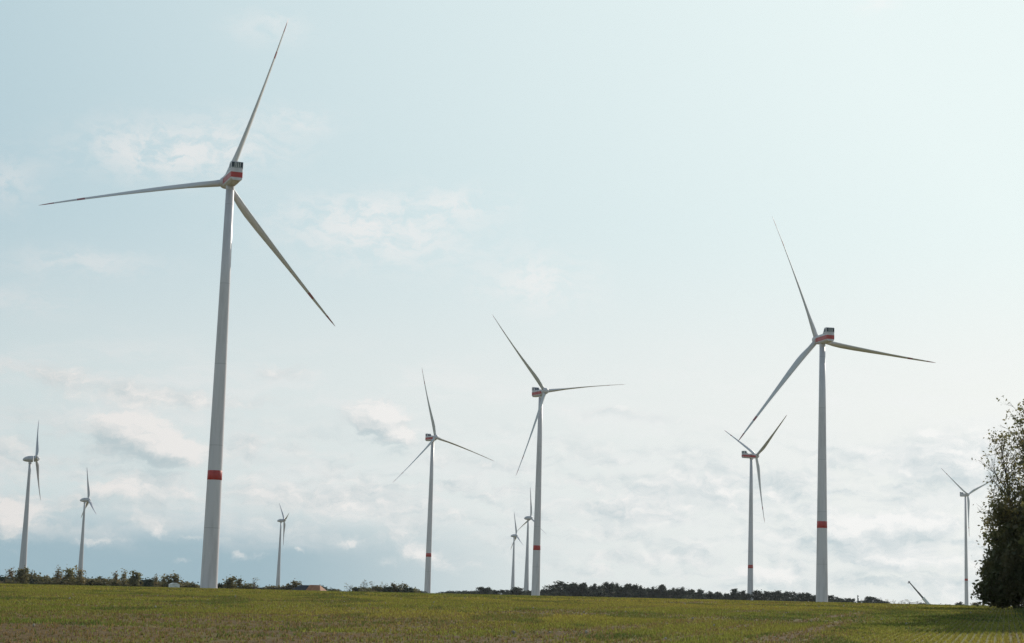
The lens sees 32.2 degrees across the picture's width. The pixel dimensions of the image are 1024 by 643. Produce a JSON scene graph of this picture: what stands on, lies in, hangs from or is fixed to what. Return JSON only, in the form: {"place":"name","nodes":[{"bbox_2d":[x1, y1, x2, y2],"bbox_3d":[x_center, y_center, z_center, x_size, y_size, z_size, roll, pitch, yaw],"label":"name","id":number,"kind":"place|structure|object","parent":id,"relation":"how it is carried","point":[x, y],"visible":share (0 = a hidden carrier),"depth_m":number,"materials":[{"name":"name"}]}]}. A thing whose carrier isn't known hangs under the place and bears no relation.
{"place":"outdoors","nodes":[
{"label":"outdoors","id":0,"kind":"place"},
{"bbox_2d":[292,585,308,589],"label":"farm building","id":1,"kind":"structure","parent":0,"point":[302,587],"depth_m":690.85,"materials":[{"name":"metal"}]},
{"bbox_2d":[306,585,326,590],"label":"farm building","id":2,"kind":"structure","parent":0,"point":[315,587],"depth_m":677.45,"materials":[{"name":"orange ceramic"}]},
{"bbox_2d":[0,586,1023,642],"bbox_3d":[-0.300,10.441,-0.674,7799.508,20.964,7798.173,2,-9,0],"label":"field","id":3,"kind":"structure","parent":0,"point":[269,639],"depth_m":60.45,"materials":[{"name":"green plant"}]},
{"bbox_2d":[0,575,11,581],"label":"shrub","id":4,"kind":"object","parent":3,"relation":"on","point":[2,578],"visible":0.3,"depth_m":855.84,"materials":[{"name":"green plant"}]},
{"bbox_2d":[5,568,13,577],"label":"thin tree","id":5,"kind":"object","parent":3,"relation":"on","point":[11,573],"visible":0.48,"depth_m":886.13,"materials":[{"name":"green plant"}]},
{"bbox_2d":[10,565,30,583],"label":"tufted tree","id":6,"kind":"object","parent":3,"relation":"on","point":[22,577],"visible":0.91,"depth_m":838.87,"materials":[{"name":"green plant"}]},
{"bbox_2d":[19,422,40,568],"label":"wind turbine","id":7,"kind":"object","parent":3,"relation":"on","point":[24,541],"visible":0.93,"depth_m":1515.20,"materials":[{"name":"grey paint"}]},
{"bbox_2d":[26,569,40,579],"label":"shrub","id":8,"kind":"object","parent":3,"relation":"on","point":[34,575],"visible":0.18,"depth_m":878.70,"materials":[{"name":"green plant"}]},
{"bbox_2d":[35,574,52,583],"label":"shrub","id":9,"kind":"object","parent":3,"relation":"on","point":[43,578],"visible":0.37,"depth_m":861.33,"materials":[{"name":"green plant"}]},
{"bbox_2d":[52,565,63,584],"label":"thin tree","id":10,"kind":"object","parent":3,"relation":"on","point":[58,577],"visible":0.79,"depth_m":872.43,"materials":[{"name":"green plant"}]},
{"bbox_2d":[60,567,77,582],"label":"tufted tree","id":11,"kind":"object","parent":3,"relation":"on","point":[69,575],"visible":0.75,"depth_m":863.59,"materials":[{"name":"green plant"}]},
{"bbox_2d":[72,565,86,584],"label":"thin tree","id":12,"kind":"object","parent":3,"relation":"on","point":[81,581],"visible":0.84,"depth_m":855.45,"materials":[{"name":"green plant"}]},
{"bbox_2d":[78,471,95,575],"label":"wind turbine","id":13,"kind":"object","parent":3,"relation":"on","point":[86,501],"visible":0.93,"depth_m":2219.10,"materials":[{"name":"grey paint"}]},
{"bbox_2d":[84,576,112,584],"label":"shrub","id":14,"kind":"object","parent":3,"relation":"on","point":[90,580],"visible":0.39,"depth_m":865.45,"materials":[{"name":"green plant"}]},
{"bbox_2d":[111,570,119,582],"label":"thin tree","id":15,"kind":"object","parent":3,"relation":"on","point":[115,576],"visible":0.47,"depth_m":878.98,"materials":[{"name":"green plant"}]},
{"bbox_2d":[120,568,127,585],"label":"thin tree","id":16,"kind":"object","parent":3,"relation":"on","point":[123,575],"visible":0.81,"depth_m":870.40,"materials":[{"name":"green plant"}]},
{"bbox_2d":[127,570,142,586],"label":"tufted tree","id":17,"kind":"object","parent":3,"relation":"on","point":[132,580],"visible":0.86,"depth_m":861.75,"materials":[{"name":"green plant"}]},
{"bbox_2d":[142,577,153,586],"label":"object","id":18,"kind":"object","parent":3,"relation":"on","point":[147,582],"visible":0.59,"depth_m":852.44,"materials":[{"name":"green plant"}]},
{"bbox_2d":[152,573,157,584],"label":"thin tree","id":19,"kind":"object","parent":3,"relation":"on","point":[156,582],"visible":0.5,"depth_m":873.41,"materials":[{"name":"green plant"}]},
{"bbox_2d":[159,573,165,586],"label":"thin tree","id":20,"kind":"object","parent":3,"relation":"on","point":[163,580],"visible":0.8,"depth_m":873.55,"materials":[{"name":"green plant"}]},
{"bbox_2d":[0,575,339,590],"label":"hedgerow","id":21,"kind":"object","parent":3,"relation":"on","point":[98,582],"visible":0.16,"depth_m":864.25,"materials":[{"name":"green plant"}]},
{"bbox_2d":[164,573,183,586],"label":"tufted tree","id":22,"kind":"object","parent":3,"relation":"on","point":[175,577],"visible":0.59,"depth_m":873.57,"materials":[{"name":"green plant"}]},
{"bbox_2d":[169,583,179,586],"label":"hut","id":23,"kind":"object","parent":3,"relation":"on","point":[174,585],"visible":0.46,"depth_m":543.24,"materials":[{"name":"white paint"}]},
{"bbox_2d":[42,21,334,587],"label":"wind turbine","id":24,"kind":"object","parent":3,"relation":"on","point":[230,179],"visible":0.95,"depth_m":565.45,"materials":[{"name":"paint"}]},
{"bbox_2d":[185,581,199,587],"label":"shrub","id":25,"kind":"object","parent":3,"relation":"on","point":[192,585],"visible":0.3,"depth_m":875.15,"materials":[{"name":"green plant"}]},
{"bbox_2d":[219,574,237,588],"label":"tufted tree","id":26,"kind":"object","parent":3,"relation":"on","point":[230,582],"visible":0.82,"depth_m":858.21,"materials":[{"name":"green plant"}]},
{"bbox_2d":[233,578,244,588],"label":"tufted tree","id":27,"kind":"object","parent":3,"relation":"on","point":[238,582],"visible":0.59,"depth_m":878.85,"materials":[{"name":"green plant"}]},
{"bbox_2d":[239,581,255,588],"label":"shrub","id":28,"kind":"object","parent":3,"relation":"on","point":[247,585],"visible":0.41,"depth_m":879.45,"materials":[{"name":"green plant"}]},
{"bbox_2d":[262,585,279,589],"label":"shrub","id":29,"kind":"object","parent":3,"relation":"on","point":[272,587],"visible":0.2,"depth_m":880.35,"materials":[{"name":"green plant"}]},
{"bbox_2d":[276,503,288,586],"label":"wind turbine","id":30,"kind":"object","parent":3,"relation":"on","point":[283,520],"visible":0.94,"depth_m":2738.51,"materials":[{"name":"grey paint"}]},
{"bbox_2d":[278,583,294,589],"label":"shrub","id":31,"kind":"object","parent":3,"relation":"on","point":[288,586],"visible":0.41,"depth_m":880.77,"materials":[{"name":"green plant"}]},
{"bbox_2d":[291,578,301,588],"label":"tufted tree","id":32,"kind":"object","parent":3,"relation":"on","point":[295,583],"visible":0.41,"depth_m":882.68,"materials":[{"name":"green plant"}]},
{"bbox_2d":[351,585,429,592],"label":"central hedge","id":33,"kind":"object","parent":3,"relation":"on","point":[400,589],"visible":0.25,"depth_m":978.45,"materials":[{"name":"green plant"}]},
{"bbox_2d":[391,581,398,591],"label":"tufted tree","id":34,"kind":"object","parent":3,"relation":"on","point":[394,586],"visible":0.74,"depth_m":986.72,"materials":[{"name":"green plant"}]},
{"bbox_2d":[397,581,409,587],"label":"tufted tree","id":35,"kind":"object","parent":3,"relation":"on","point":[403,584],"visible":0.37,"depth_m":986.64,"materials":[{"name":"green plant"}]},
{"bbox_2d":[403,370,492,592],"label":"wind turbine","id":36,"kind":"object","parent":3,"relation":"on","point":[431,439],"visible":0.95,"depth_m":1511.49,"materials":[{"name":"grey paint"}]},
{"bbox_2d":[471,587,493,594],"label":"broadleaf tree","id":37,"kind":"object","parent":3,"relation":"on","point":[485,590],"visible":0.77,"depth_m":1578.87,"materials":[{"name":"green plant"}]},
{"bbox_2d":[439,589,531,594],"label":"tree line","id":38,"kind":"object","parent":3,"relation":"on","point":[504,592],"visible":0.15,"depth_m":1694.82,"materials":[{"name":"green plant"}]},
{"bbox_2d":[0,583,1023,642],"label":"crop seedlings","id":39,"kind":"object","parent":3,"relation":"on","point":[634,607],"visible":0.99,"depth_m":83.53,"materials":[{"name":"green plant"}]},
{"bbox_2d":[511,514,521,589],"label":"wind turbine","id":40,"kind":"object","parent":3,"relation":"on","point":[514,536],"visible":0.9,"depth_m":3177.86,"materials":[{"name":"grey paint"}]},
{"bbox_2d":[23,587,1010,638],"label":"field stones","id":41,"kind":"object","parent":3,"relation":"on","point":[586,631],"visible":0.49,"depth_m":99.17,"materials":[{"name":"grey stone"}]},
{"bbox_2d":[508,586,526,594],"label":"broadleaf tree","id":42,"kind":"object","parent":3,"relation":"on","point":[516,590],"visible":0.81,"depth_m":1579.41,"materials":[{"name":"green plant"}]},
{"bbox_2d":[518,489,543,589],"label":"wind turbine","id":43,"kind":"object","parent":3,"relation":"on","point":[526,576],"visible":0.96,"depth_m":2447.05,"materials":[{"name":"grey paint"}]},
{"bbox_2d":[493,316,624,595],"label":"wind turbine","id":44,"kind":"object","parent":3,"relation":"on","point":[542,392],"visible":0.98,"depth_m":1152.28,"materials":[{"name":"grey paint"}]},
{"bbox_2d":[541,581,580,595],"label":"broadleaf tree","id":45,"kind":"object","parent":3,"relation":"on","point":[563,585],"visible":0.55,"depth_m":1578.18,"materials":[{"name":"green plant"}]},
{"bbox_2d":[540,582,734,599],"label":"wood","id":46,"kind":"object","parent":3,"relation":"on","point":[612,589],"visible":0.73,"depth_m":1558.88,"materials":[{"name":"green plant"}]},
{"bbox_2d":[728,588,739,596],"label":"pine tree","id":47,"kind":"object","parent":3,"relation":"on","point":[734,590],"visible":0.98,"depth_m":1568.29,"materials":[{"name":"green plant"}]},
{"bbox_2d":[738,590,746,596],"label":"pine tree","id":48,"kind":"object","parent":3,"relation":"on","point":[742,593],"visible":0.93,"depth_m":1566.63,"materials":[{"name":"green plant"}]},
{"bbox_2d":[724,415,786,599],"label":"wind turbine","id":49,"kind":"object","parent":3,"relation":"on","point":[752,456],"visible":0.98,"depth_m":1612.93,"materials":[{"name":"grey paint"}]},
{"bbox_2d":[751,589,761,598],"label":"pine tree","id":50,"kind":"object","parent":3,"relation":"on","point":[756,592],"visible":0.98,"depth_m":1565.68,"materials":[{"name":"green plant"}]},
{"bbox_2d":[770,590,783,600],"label":"pine tree","id":51,"kind":"object","parent":3,"relation":"on","point":[777,593],"visible":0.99,"depth_m":1562.30,"materials":[{"name":"green plant"}]},
{"bbox_2d":[726,591,855,602],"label":"pine belt","id":52,"kind":"object","parent":3,"relation":"on","point":[799,596],"visible":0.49,"depth_m":1570.77,"materials":[{"name":"green plant"}]},
{"bbox_2d":[738,219,934,601],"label":"wind turbine","id":53,"kind":"object","parent":3,"relation":"on","point":[825,337],"visible":0.99,"depth_m":888.45,"materials":[{"name":"grey paint"}]},
{"bbox_2d":[861,596,884,602],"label":"broadleaf tree","id":54,"kind":"object","parent":3,"relation":"on","point":[869,599],"visible":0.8,"depth_m":1835.10,"materials":[{"name":"green plant"}]},
{"bbox_2d":[908,581,929,603],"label":"mobile crane","id":55,"kind":"object","parent":3,"relation":"on","point":[924,600],"visible":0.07,"depth_m":924.56,"materials":[{"name":"metal"}]},
{"bbox_2d":[941,468,989,604],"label":"wind turbine","id":56,"kind":"object","parent":3,"relation":"on","point":[964,495],"visible":0.93,"depth_m":2105.73,"materials":[{"name":"grey paint"}]},
{"bbox_2d":[970,551,1023,608],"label":"shrub","id":57,"kind":"object","parent":3,"relation":"on","point":[988,586],"visible":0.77,"depth_m":185.37,"materials":[{"name":"green plant"}]},
{"bbox_2d":[971,427,1023,607],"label":"aspen tree","id":58,"kind":"object","parent":3,"relation":"on","point":[994,440],"visible":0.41,"depth_m":195.27,"materials":[{"name":"green plant"}]},
{"bbox_2d":[974,472,1023,607],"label":"maple tree","id":59,"kind":"object","parent":3,"relation":"on","point":[997,547],"visible":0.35,"depth_m":189.25,"materials":[{"name":"green plant"}]},
{"bbox_2d":[979,397,1023,542],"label":"poplar tree","id":60,"kind":"object","parent":3,"relation":"on","point":[1021,442],"visible":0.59,"depth_m":191.88,"materials":[{"name":"green plant"}]},
{"bbox_2d":[990,545,1023,607],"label":"shrub","id":61,"kind":"object","parent":3,"relation":"on","point":[1014,564],"visible":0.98,"depth_m":183.94,"materials":[{"name":"green plant"}]},
{"bbox_2d":[992,466,1023,577],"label":"hazel tree","id":62,"kind":"object","parent":3,"relation":"on","point":[1008,532],"visible":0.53,"depth_m":187.07,"materials":[{"name":"green plant"}]},
{"bbox_2d":[1007,463,1023,557],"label":"poplar tree","id":63,"kind":"object","parent":3,"relation":"on","point":[1021,541],"visible":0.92,"depth_m":141.95,"materials":[{"name":"green plant"}]},
{"bbox_2d":[1012,449,1023,530],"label":"poplar tree","id":64,"kind":"object","parent":3,"relation":"on","point":[1019,528],"visible":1,"depth_m":130.95,"materials":[{"name":"green plant"}]},
{"bbox_2d":[0,0,1023,605],"label":"sky","id":65,"kind":"structure","parent":0,"point":[606,182],"materials":[{"name":"blue"}]},
{"bbox_2d":[1011,607,1023,632],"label":"verge grass","id":66,"kind":"structure","parent":0,"point":[1021,609],"depth_m":136.74,"materials":[{"name":"green plant"}]}
]}

